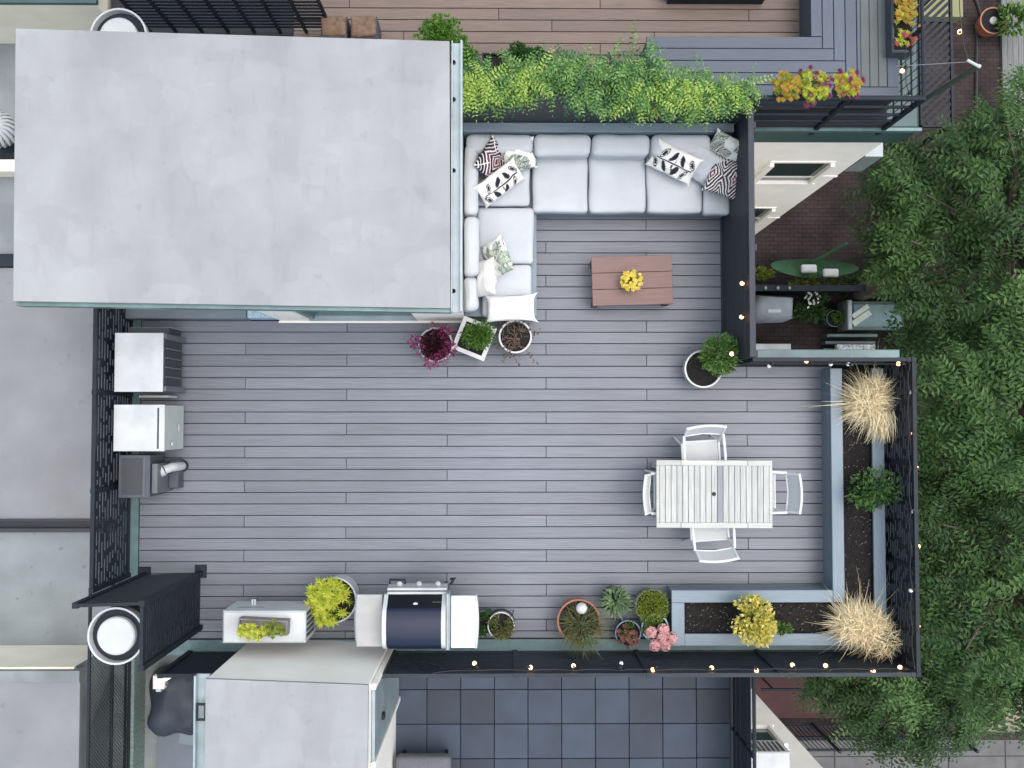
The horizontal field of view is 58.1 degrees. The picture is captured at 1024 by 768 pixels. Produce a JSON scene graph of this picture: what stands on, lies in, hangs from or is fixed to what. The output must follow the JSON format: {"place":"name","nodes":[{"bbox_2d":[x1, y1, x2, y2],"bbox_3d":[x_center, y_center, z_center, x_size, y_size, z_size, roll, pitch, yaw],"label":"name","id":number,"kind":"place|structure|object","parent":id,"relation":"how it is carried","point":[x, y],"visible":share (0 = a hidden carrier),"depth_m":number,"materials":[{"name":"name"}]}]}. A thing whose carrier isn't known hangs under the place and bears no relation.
{"place":"outdoors","nodes":[
{"label":"outdoors","id":0,"kind":"place"},
{"bbox_2d":[0,0,126,767],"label":"neighbour house","id":1,"kind":"structure","parent":0,"point":[46,358],"depth_m":11.95,"materials":[{"name":"teal paint"}]},
{"bbox_2d":[0,111,14,147],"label":"turbine vent","id":2,"kind":"object","parent":1,"relation":"on","point":[7,129],"visible":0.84,"depth_m":11.63,"materials":[{"name":"metal"}]},
{"bbox_2d":[751,677,914,717],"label":"red terrace","id":3,"kind":"structure","parent":0,"point":[781,704],"depth_m":23.80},
{"bbox_2d":[755,0,1023,739],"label":"ground","id":4,"kind":"structure","parent":0,"point":[813,225],"depth_m":24.52,"materials":[{"name":"brick"}]},
{"bbox_2d":[117,219,899,654],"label":"apartment building","id":5,"kind":"structure","parent":4,"relation":"on","point":[219,645],"depth_m":11.68,"materials":[{"name":"paint"}]},
{"bbox_2d":[86,584,130,767],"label":"railing","id":6,"kind":"object","parent":5,"relation":"attached to","point":[110,733],"visible":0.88,"depth_m":11.08,"materials":[{"name":"black metal"}]},
{"bbox_2d":[88,308,133,592],"bbox_3d":[-4.804,0.677,11.107,0.056,1.075,3.457,0,88,0],"label":"metal railing","id":7,"kind":"object","parent":5,"relation":"on","point":[118,520],"visible":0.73,"depth_m":10.91,"materials":[{"name":"black metal"}]},
{"bbox_2d":[87,605,139,664],"bbox_3d":[-4.232,2.724,10.895,0.610,2.170,0.610,0,88,0],"label":"flue cap","id":8,"kind":"object","parent":5,"relation":"on","point":[113,635],"visible":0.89,"depth_m":9.84,"materials":[{"name":"metal"}]},
{"bbox_2d":[157,650,237,677],"bbox_3d":[-3.499,3.344,11.038,1.101,1.054,0.056,0,88,0],"label":"metal railing","id":9,"kind":"object","parent":5,"relation":"on","point":[189,664],"visible":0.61,"depth_m":10.97,"materials":[{"name":"black metal"}]},
{"bbox_2d":[13,28,464,322],"bbox_3d":[-2.682,-2.067,10.304,4.346,2.900,2.760,0,88,0],"label":"stair bulkhead","id":10,"kind":"object","parent":5,"relation":"on","point":[190,177],"visible":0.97,"depth_m":9.06,"materials":[{"name":"grey concrete"}]},
{"bbox_2d":[295,311,412,318],"bbox_3d":[-1.874,-0.949,10.703,1.363,2.039,0.180,0,88,0],"label":"door","id":11,"kind":"structure","parent":10,"relation":"in","point":[311,315],"depth_m":11.66,"materials":[{"name":"white metal"}]},
{"bbox_2d":[139,217,831,637],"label":"deck","id":12,"kind":"structure","parent":5,"relation":"on","point":[457,531],"depth_m":11.67,"materials":[{"name":"grey wood"}]},
{"bbox_2d":[72,565,206,670],"bbox_3d":[-4.249,2.642,10.630,0.840,1.904,0.806,0,88,0],"label":"privacy screen","id":13,"kind":"object","parent":12,"relation":"on","point":[169,604],"visible":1,"depth_m":10.47,"materials":[{"name":"black wood"}]},
{"bbox_2d":[113,405,183,450],"bbox_3d":[-4.389,0.531,11.261,0.618,0.784,0.548,0,88,0],"label":"heat pump cabinet","id":14,"kind":"object","parent":12,"relation":"on","point":[148,427],"visible":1,"depth_m":10.88,"materials":[{"name":"white metal"}]},
{"bbox_2d":[114,327,185,392],"bbox_3d":[-4.398,-0.289,11.290,0.601,0.780,0.789,0,88,0],"label":"condensing unit","id":15,"kind":"object","parent":12,"relation":"on","point":[148,360],"visible":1,"depth_m":10.90,"materials":[{"name":"grey metal"}]},
{"bbox_2d":[118,454,183,497],"bbox_3d":[-4.418,1.114,11.320,0.561,0.626,0.508,0,88,0],"label":"equipment box","id":16,"kind":"object","parent":12,"relation":"on","point":[140,476],"visible":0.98,"depth_m":11.02,"materials":[{"name":"metal"}]},
{"bbox_2d":[223,597,314,642],"bbox_3d":[-2.864,2.785,11.114,0.959,0.950,0.439,0,88,0],"label":"air conditioner","id":17,"kind":"object","parent":12,"relation":"on","point":[302,625],"visible":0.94,"depth_m":10.65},
{"bbox_2d":[236,616,290,642],"bbox_3d":[-2.845,2.804,10.505,0.583,0.264,0.280,0,88,0],"label":"flower trough","id":18,"kind":"object","parent":17,"relation":"on","point":[254,626],"visible":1,"depth_m":10.49,"materials":[{"name":"beige plastic"}]},
{"bbox_2d":[303,574,358,628],"bbox_3d":[-2.187,2.610,11.225,0.640,0.751,0.653,0,88,0],"label":"potted plant","id":19,"kind":"object","parent":12,"relation":"on","point":[331,599],"visible":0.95,"depth_m":10.98,"materials":[{"name":"yellow plant"}]},
{"bbox_2d":[354,577,478,649],"bbox_3d":[-1.111,2.677,11.009,1.450,1.196,0.799,0,88,0],"label":"gas grill","id":20,"kind":"object","parent":12,"relation":"on","point":[404,615],"visible":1,"depth_m":10.64,"materials":[{"name":"metal"}]},
{"bbox_2d":[407,322,458,370],"bbox_3d":[-0.929,-0.476,11.443,0.608,0.546,0.566,-31,89,-1],"label":"potted plant","id":21,"kind":"object","parent":12,"relation":"on","point":[435,344],"visible":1,"depth_m":11.27,"materials":[{"name":"purple plant"}]},
{"bbox_2d":[451,316,496,360],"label":"potted shrub","id":22,"kind":"object","parent":12,"relation":"on","point":[474,338],"visible":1,"depth_m":11.10,"materials":[{"name":"green plant"}]},
{"bbox_2d":[490,608,514,623],"bbox_3d":[-0.135,2.951,11.502,0.344,0.209,0.344,0,88,0],"label":"planter stand","id":23,"kind":"object","parent":12,"relation":"on","point":[505,610],"visible":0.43,"depth_m":11.40,"materials":[{"name":"black metal"}]},
{"bbox_2d":[485,611,515,641],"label":"potted plant","id":24,"kind":"object","parent":23,"relation":"on","point":[503,624],"visible":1,"depth_m":11.21,"materials":[{"name":"green plant"}]},
{"bbox_2d":[492,320,540,366],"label":"potted plant","id":25,"kind":"object","parent":12,"relation":"on","point":[515,336],"visible":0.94,"depth_m":11.40,"materials":[{"name":"brown plant"}]},
{"bbox_2d":[551,597,616,660],"bbox_3d":[0.872,2.982,11.289,0.831,0.647,0.856,0,88,0],"label":"potted plant","id":26,"kind":"object","parent":12,"relation":"on","point":[575,627],"visible":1,"depth_m":11.19,"materials":[{"name":"green plant"}]},
{"bbox_2d":[463,122,733,318],"bbox_3d":[1.065,-1.960,11.367,3.342,0.830,2.282,0,88,0],"label":"sectional sofa","id":27,"kind":"object","parent":12,"relation":"on","point":[592,170],"visible":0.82,"depth_m":11.31,"materials":[{"name":"grey fabric"}]},
{"bbox_2d":[475,257,495,297],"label":"throw pillow","id":28,"kind":"object","parent":27,"relation":"on","point":[485,277],"visible":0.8,"depth_m":10.97,"materials":[{"name":"white fabric"}]},
{"bbox_2d":[474,135,504,177],"bbox_3d":[-0.234,-2.680,11.094,0.301,0.380,0.462,33,88,1],"label":"throw pillow","id":29,"kind":"object","parent":27,"relation":"on","point":[489,161],"visible":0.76,"depth_m":10.98,"materials":[{"name":"fabric"}]},
{"bbox_2d":[480,234,514,278],"bbox_3d":[-0.179,-1.522,11.139,0.276,0.304,0.466,-21,88,-1],"label":"throw pillow","id":30,"kind":"object","parent":27,"relation":"on","point":[496,249],"visible":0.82,"depth_m":11.03,"materials":[{"name":"fabric"}]},
{"bbox_2d":[475,157,524,207],"bbox_3d":[-0.151,-2.426,11.124,0.624,0.278,0.264,-38,89,-2],"label":"throw pillow","id":31,"kind":"object","parent":27,"relation":"on","point":[496,185],"visible":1,"depth_m":11.06,"materials":[{"name":"fabric"}]},
{"bbox_2d":[485,293,538,323],"bbox_3d":[-0.010,-0.917,11.181,0.673,0.142,0.388,0,88,0],"label":"throw pillow","id":32,"kind":"object","parent":27,"relation":"on","point":[510,308],"visible":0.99,"depth_m":11.13,"materials":[{"name":"white fabric"}]},
{"bbox_2d":[503,136,538,170],"bbox_3d":[0.086,-2.762,11.140,0.424,0.266,0.336,-12,88,-1],"label":"throw pillow","id":33,"kind":"object","parent":27,"relation":"on","point":[526,160],"visible":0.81,"depth_m":11.10,"materials":[{"name":"fabric"}]},
{"bbox_2d":[646,138,702,185],"bbox_3d":[1.954,-2.674,11.117,0.603,0.278,0.300,27,88,0],"label":"throw pillow","id":34,"kind":"object","parent":27,"relation":"on","point":[677,163],"visible":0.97,"depth_m":11.05,"materials":[{"name":"fabric"}]},
{"bbox_2d":[690,136,719,185],"bbox_3d":[2.259,-2.672,11.154,0.558,0.302,0.343,34,88,1],"label":"throw pillow","id":35,"kind":"object","parent":27,"relation":"on","point":[707,164],"visible":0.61,"depth_m":11.06,"materials":[{"name":"grey fabric"}]},
{"bbox_2d":[702,153,736,199],"bbox_3d":[2.565,-2.486,11.093,0.442,0.190,0.451,18,88,0],"label":"throw pillow","id":36,"kind":"object","parent":27,"relation":"on","point":[721,178],"visible":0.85,"depth_m":11.03,"materials":[{"name":"fabric"}]},
{"bbox_2d":[710,128,738,160],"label":"throw pillow","id":37,"kind":"object","parent":27,"relation":"on","point":[724,145],"visible":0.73,"depth_m":10.96,"materials":[{"name":"fabric"}]},
{"bbox_2d":[600,585,635,620],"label":"potted plant","id":38,"kind":"object","parent":12,"relation":"on","point":[615,600],"visible":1,"depth_m":11.22,"materials":[{"name":"green plant"}]},
{"bbox_2d":[615,618,640,648],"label":"potted plant","id":39,"kind":"object","parent":12,"relation":"on","point":[628,632],"visible":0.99,"depth_m":11.32,"materials":[{"name":"pink plant"}]},
{"bbox_2d":[590,255,672,307],"bbox_3d":[1.484,-1.274,11.582,0.994,0.360,0.606,-2,88,-1],"label":"coffee table","id":40,"kind":"object","parent":12,"relation":"on","point":[607,272],"visible":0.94,"depth_m":11.40,"materials":[{"name":"red wood"}]},
{"bbox_2d":[633,587,669,624],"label":"potted plant","id":41,"kind":"object","parent":12,"relation":"on","point":[649,602],"visible":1,"depth_m":11.31,"materials":[{"name":"green plant"}]},
{"bbox_2d":[641,614,677,651],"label":"potted hydrangea","id":42,"kind":"object","parent":12,"relation":"on","point":[658,635],"visible":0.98,"depth_m":11.14,"materials":[{"name":"plant"}]},
{"bbox_2d":[643,469,682,514],"bbox_3d":[1.868,1.316,11.245,0.679,0.871,0.524,0,88,0],"label":"garden chair","id":43,"kind":"object","parent":12,"relation":"on","point":[646,495],"visible":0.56,"depth_m":11.00,"materials":[{"name":"white metal"}]},
{"bbox_2d":[673,424,726,465],"bbox_3d":[2.304,0.830,11.265,0.524,0.871,0.679,-3,88,-1],"label":"garden chair","id":44,"kind":"object","parent":12,"relation":"on","point":[701,450],"visible":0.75,"depth_m":11.26,"materials":[{"name":"white"}]},
{"bbox_2d":[683,522,739,562],"bbox_3d":[2.404,1.772,11.234,0.524,0.871,0.679,-4,88,-1],"label":"garden chair","id":45,"kind":"object","parent":12,"relation":"on","point":[713,556],"visible":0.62,"depth_m":11.01,"materials":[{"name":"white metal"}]},
{"bbox_2d":[652,460,771,527],"bbox_3d":[2.399,1.319,11.308,1.377,0.747,0.799,0,88,0],"label":"dining table","id":46,"kind":"object","parent":12,"relation":"on","point":[737,492],"visible":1,"depth_m":10.94,"materials":[{"name":"white wood"}]},
{"bbox_2d":[682,331,741,387],"bbox_3d":[2.462,-0.279,11.272,0.533,0.930,0.729,35,88,1],"label":"potted shrub","id":47,"kind":"object","parent":12,"relation":"on","point":[708,366],"visible":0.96,"depth_m":11.11,"materials":[{"name":"green plant"}]},
{"bbox_2d":[720,108,757,361],"bbox_3d":[2.718,-1.685,11.126,0.100,1.420,2.878,0,88,0],"label":"boarded fence","id":48,"kind":"object","parent":12,"relation":"on","point":[734,254],"visible":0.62,"depth_m":10.80,"materials":[{"name":"black wood"}]},
{"bbox_2d":[667,368,886,645],"bbox_3d":[3.248,1.500,11.471,2.618,0.419,3.372,0,88,0],"label":"raised planter","id":49,"kind":"object","parent":12,"relation":"on","point":[853,539],"visible":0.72,"depth_m":11.30,"materials":[{"name":"grey"}]},
{"bbox_2d":[730,593,794,647],"bbox_3d":[2.916,2.865,10.973,0.851,0.689,0.601,43,88,1],"label":"variegated shrub","id":50,"kind":"object","parent":49,"relation":"on","point":[761,626],"visible":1,"depth_m":10.78,"materials":[{"name":"yellow plant"}]},
{"bbox_2d":[809,350,898,444],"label":"ornamental grass","id":51,"kind":"object","parent":49,"relation":"on","point":[866,401],"depth_m":11.11,"materials":[{"name":"plant"}]},
{"bbox_2d":[808,571,902,664],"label":"ornamental grass","id":52,"kind":"object","parent":49,"relation":"on","point":[867,626],"depth_m":11.02,"materials":[{"name":"plant"}]},
{"bbox_2d":[843,464,903,512],"bbox_3d":[4.365,1.285,11.081,0.661,0.602,0.623,30,88,1],"label":"leafy shrub","id":53,"kind":"object","parent":49,"relation":"on","point":[867,495],"visible":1,"depth_m":11.07,"materials":[{"name":"green plant"}]},
{"bbox_2d":[772,471,802,514],"bbox_3d":[3.075,1.306,11.255,0.679,0.871,0.524,0,88,0],"label":"garden chair","id":54,"kind":"object","parent":12,"relation":"on","point":[794,499],"visible":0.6,"depth_m":10.99,"materials":[{"name":"white metal"}]},
{"bbox_2d":[381,649,915,677],"bbox_3d":[1.559,3.345,11.069,6.123,1.075,0.056,0,88,0],"label":"metal railing","id":55,"kind":"object","parent":5,"relation":"on","point":[414,664],"visible":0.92,"depth_m":11.01,"materials":[{"name":"black metal"}]},
{"bbox_2d":[433,661,914,673],"bbox_3d":[1.859,3.251,10.584,5.524,0.115,0.128,0,88,0],"label":"string light","id":56,"kind":"object","parent":55,"relation":"attached to","point":[710,668],"visible":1,"depth_m":10.58,"materials":[{"name":"plastic"}]},
{"bbox_2d":[733,357,910,366],"bbox_3d":[3.698,-0.268,11.209,1.844,1.075,0.056,0,88,0],"label":"metal railing","id":57,"kind":"object","parent":5,"relation":"on","point":[822,361],"visible":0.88,"depth_m":10.83,"materials":[{"name":"black metal"}]},
{"bbox_2d":[875,357,920,676],"bbox_3d":[4.652,1.539,11.155,0.056,1.075,3.671,0,88,0],"label":"metal railing","id":58,"kind":"object","parent":5,"relation":"on","point":[897,535],"visible":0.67,"depth_m":10.95,"materials":[{"name":"black metal"}]},
{"bbox_2d":[498,0,921,233],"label":"rendered house","id":59,"kind":"structure","parent":4,"relation":"on","point":[795,163],"depth_m":12.62,"materials":[{"name":"beige paint"}]},
{"bbox_2d":[90,8,148,31],"bbox_3d":[-4.193,-3.655,10.986,0.610,2.420,0.610,0,88,0],"label":"flue cap","id":60,"kind":"object","parent":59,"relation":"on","point":[120,19],"visible":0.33,"depth_m":9.81,"materials":[{"name":"metal"}]},
{"bbox_2d":[111,0,293,36],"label":"neighbour roof","id":61,"kind":"structure","parent":59,"relation":"on","point":[289,32],"depth_m":11.38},
{"bbox_2d":[119,0,326,33],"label":"louvre screen","id":62,"kind":"object","parent":61,"relation":"on","point":[226,18],"visible":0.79,"depth_m":10.90,"materials":[{"name":"black metal"}]},
{"bbox_2d":[294,0,808,109],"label":"neighbour deck","id":63,"kind":"structure","parent":59,"relation":"on","point":[601,26],"depth_m":11.41,"materials":[{"name":"brown wood"}]},
{"bbox_2d":[320,15,350,37],"bbox_3d":[-2.122,-4.242,11.140,0.317,0.486,0.268,0,88,0],"label":"square tub","id":64,"kind":"object","parent":63,"relation":"on","point":[335,26],"visible":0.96,"depth_m":10.92,"materials":[{"name":"metal"}]},
{"bbox_2d":[351,15,380,38],"bbox_3d":[-1.765,-4.242,11.150,0.312,0.472,0.265,0,88,0],"label":"square tub","id":65,"kind":"object","parent":63,"relation":"on","point":[365,26],"visible":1,"depth_m":10.93,"materials":[{"name":"metal"}]},
{"bbox_2d":[412,11,467,62],"bbox_3d":[-0.838,-4.003,10.893,0.661,0.985,0.672,0,88,0],"label":"shrub","id":66,"kind":"object","parent":63,"relation":"on","point":[439,29],"visible":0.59,"depth_m":10.58,"materials":[{"name":"green plant"}]},
{"bbox_2d":[667,0,763,3],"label":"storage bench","id":67,"kind":"object","parent":63,"relation":"on","point":[715,1],"visible":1,"depth_m":11.38,"materials":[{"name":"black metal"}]},
{"bbox_2d":[642,0,856,104],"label":"corner bench","id":68,"kind":"object","parent":63,"relation":"on","point":[825,41],"visible":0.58,"depth_m":10.97,"materials":[{"name":"wood"}]},
{"bbox_2d":[463,90,754,122],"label":"boarded wall","id":69,"kind":"structure","parent":59,"relation":"on","point":[543,114],"depth_m":10.75,"materials":[{"name":"black wood"}]},
{"bbox_2d":[754,161,835,184],"bbox_3d":[4.197,-3.157,13.844,1.020,1.128,0.068,0,88,0],"label":"window","id":70,"kind":"structure","parent":59,"relation":"in","point":[816,169],"depth_m":13.81,"materials":[{"name":"white glass"}]},
{"bbox_2d":[736,0,925,134],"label":"tube railing","id":71,"kind":"object","parent":59,"relation":"on","point":[846,100],"visible":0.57,"depth_m":10.73,"materials":[{"name":"black metal"}]},
{"bbox_2d":[769,70,802,102],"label":"flowering plant","id":72,"kind":"object","parent":71,"relation":"attached to","point":[786,88],"visible":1,"depth_m":10.29,"materials":[{"name":"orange plant"}]},
{"bbox_2d":[798,64,832,108],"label":"flowering plant","id":73,"kind":"object","parent":71,"relation":"attached to","point":[815,86],"visible":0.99,"depth_m":10.30,"materials":[{"name":"yellow plant"}]},
{"bbox_2d":[831,68,865,98],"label":"flowering plant","id":74,"kind":"object","parent":71,"relation":"attached to","point":[846,85],"visible":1,"depth_m":10.30,"materials":[{"name":"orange plant"}]},
{"bbox_2d":[885,0,920,59],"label":"flower box","id":75,"kind":"object","parent":71,"relation":"attached to","point":[898,23],"visible":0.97,"depth_m":10.79,"materials":[{"name":"metal"}]},
{"bbox_2d":[845,143,882,170],"bbox_3d":[5.125,-3.456,13.467,0.250,0.800,0.500,0,88,0],"label":"rain head","id":76,"kind":"object","parent":59,"relation":"attached to","point":[869,159],"visible":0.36,"depth_m":13.26},
{"bbox_2d":[848,0,898,104],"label":"raised platform","id":77,"kind":"structure","parent":59,"relation":"on","point":[877,68],"depth_m":10.98,"materials":[{"name":"grey wood"}]},
{"bbox_3d":[0.776,-3.298,10.875,2.670,1.000,0.200,0,88,0],"label":"window box","id":78,"kind":"object","parent":59,"relation":"on","visible":0},
{"bbox_2d":[451,20,776,132],"bbox_3d":[1.047,-3.324,10.118,3.678,0.644,1.142,0,88,0],"label":"trailing vine","id":79,"kind":"object","parent":78,"relation":"on","point":[633,87],"visible":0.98,"depth_m":10.00,"materials":[{"name":"green plant"}]},
{"bbox_2d":[756,295,792,323],"bbox_3d":[6.675,-1.941,23.897,1.079,1.036,0.690,0,88,0],"label":"covered grill","id":80,"kind":"object","parent":4,"relation":"on","point":[773,309],"visible":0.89,"depth_m":23.39,"materials":[{"name":"grey fabric"}]},
{"bbox_2d":[751,689,821,767],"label":"terrace house","id":81,"kind":"structure","parent":4,"relation":"on","point":[770,725],"depth_m":14.90,"materials":[{"name":"white paint"}]},
{"bbox_2d":[144,655,180,767],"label":"floor","id":82,"kind":"structure","parent":81,"relation":"on","point":[150,749],"depth_m":12.32,"materials":[{"name":"grey concrete"}]},
{"bbox_2d":[126,655,145,767],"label":"coping strip","id":83,"kind":"object","parent":82,"relation":"on","point":[137,729],"visible":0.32,"depth_m":12.06,"materials":[{"name":"metal"}]},
{"bbox_2d":[148,662,193,734],"bbox_3d":[-4.291,4.150,12.172,0.923,0.641,0.920,0,88,0],"label":"tarpaulin","id":84,"kind":"object","parent":82,"relation":"on","point":[173,706],"visible":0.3,"depth_m":11.91,"materials":[{"name":"grey plastic"}]},
{"bbox_2d":[157,731,192,767],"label":"grey sheet","id":85,"kind":"object","parent":82,"relation":"on","point":[172,752],"visible":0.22,"depth_m":12.17,"materials":[{"name":"fabric"}]},
{"bbox_2d":[193,640,399,767],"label":"neighbour bulkhead","id":86,"kind":"object","parent":82,"relation":"on","point":[319,704],"visible":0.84,"depth_m":9.73,"materials":[{"name":"white paint"}]},
{"bbox_2d":[371,649,399,767],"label":"door","id":87,"kind":"structure","parent":86,"relation":"in","point":[385,691],"depth_m":10.59,"materials":[{"name":"teal metal"}]},
{"bbox_2d":[396,677,732,767],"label":"terrace paving","id":88,"kind":"structure","parent":81,"relation":"on","point":[613,722],"depth_m":12.36,"materials":[{"name":"tile"}]},
{"bbox_2d":[395,749,450,767],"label":"ottoman","id":89,"kind":"object","parent":88,"relation":"on","point":[404,759],"visible":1,"depth_m":11.88,"materials":[{"name":"grey fabric"}]},
{"bbox_2d":[732,677,755,767],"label":"tube railing","id":90,"kind":"object","parent":88,"relation":"on","point":[744,754],"visible":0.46,"depth_m":11.78,"materials":[{"name":"black metal"}]},
{"bbox_2d":[751,724,788,749],"bbox_3d":[3.828,5.643,14.779,1.000,1.013,0.078,0,88,0],"label":"window","id":91,"kind":"structure","parent":81,"relation":"in","point":[763,731],"depth_m":14.94,"materials":[{"name":"white glass"}]},
{"bbox_2d":[751,740,789,767],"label":"window air conditioner","id":92,"kind":"object","parent":81,"relation":"attached to","point":[772,753],"depth_m":12.81,"materials":[{"name":"white metal"}]},
{"bbox_2d":[755,242,865,277],"bbox_3d":[7.744,-3.087,23.424,3.338,2.116,0.650,0,88,0],"label":"hammock","id":93,"kind":"object","parent":4,"relation":"on","point":[791,267],"visible":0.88,"depth_m":23.83,"materials":[{"name":"green fabric"}]},
{"bbox_2d":[755,285,909,294],"bbox_3d":[7.966,-2.403,23.821,4.995,1.280,0.150,0,88,0],"label":"garden fence","id":94,"kind":"object","parent":4,"relation":"on","point":[786,289],"visible":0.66,"depth_m":23.26,"materials":[{"name":"black metal"}]},
{"bbox_2d":[820,334,877,349],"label":"teal steps","id":95,"kind":"structure","parent":4,"relation":"on","point":[847,336],"depth_m":24.03,"materials":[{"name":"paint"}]},
{"bbox_2d":[837,300,903,331],"bbox_3d":[9.401,-1.770,24.077,1.557,0.750,0.763,0,88,0],"label":"teal daybed","id":96,"kind":"object","parent":4,"relation":"on","point":[875,321],"visible":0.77,"depth_m":23.86,"materials":[{"name":"fabric"}]},
{"bbox_2d":[785,723,978,752],"bbox_3d":[8.674,8.846,23.085,5.025,2.000,0.060,0,88,0],"label":"iron fence","id":97,"kind":"object","parent":4,"relation":"on","point":[825,737],"visible":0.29,"depth_m":23.05,"materials":[{"name":"black metal"}]},
{"bbox_2d":[785,557,1017,767],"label":"leafy tree","id":98,"kind":"object","parent":4,"relation":"on","point":[860,716],"visible":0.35,"depth_m":18.44,"materials":[{"name":"green plant"}]},
{"bbox_2d":[838,63,1023,383],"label":"leafy tree","id":99,"kind":"object","parent":4,"relation":"on","point":[976,155],"visible":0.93,"depth_m":16.00,"materials":[{"name":"green plant"}]},
{"bbox_2d":[865,162,1023,678],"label":"ground cover","id":100,"kind":"object","parent":4,"relation":"on","point":[967,290],"visible":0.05,"depth_m":23.88,"materials":[{"name":"green plant"}]},
{"bbox_2d":[866,397,1023,748],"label":"leafy tree","id":101,"kind":"object","parent":4,"relation":"on","point":[990,574],"visible":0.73,"depth_m":16.01,"materials":[{"name":"green plant"}]},
{"bbox_2d":[914,300,1023,497],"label":"leafy tree","id":102,"kind":"object","parent":4,"relation":"on","point":[976,401],"visible":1,"depth_m":14.45,"materials":[{"name":"green plant"}]},
{"bbox_2d":[924,131,1023,291],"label":"leafy tree","id":103,"kind":"object","parent":4,"relation":"on","point":[1005,191],"visible":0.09,"depth_m":18.88,"materials":[{"name":"green plant"}]},
{"bbox_2d":[975,1,1023,38],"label":"garden pot","id":104,"kind":"object","parent":4,"relation":"on","point":[991,21],"visible":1,"depth_m":24.17,"materials":[{"name":"ceramic"}]},
{"bbox_2d":[999,0,1023,137],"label":"yard boards","id":105,"kind":"object","parent":4,"relation":"on","point":[1011,50],"depth_m":24.63,"materials":[{"name":"grey wood"}]},
{"bbox_2d":[798,740,1023,767],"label":"patio","id":106,"kind":"structure","parent":0,"point":[997,748],"depth_m":24.07,"materials":[{"name":"concrete"}]},
{"bbox_2d":[883,0,953,152],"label":"slatted platform","id":107,"kind":"structure","parent":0,"point":[949,34],"depth_m":22.24,"materials":[{"name":"black metal"}]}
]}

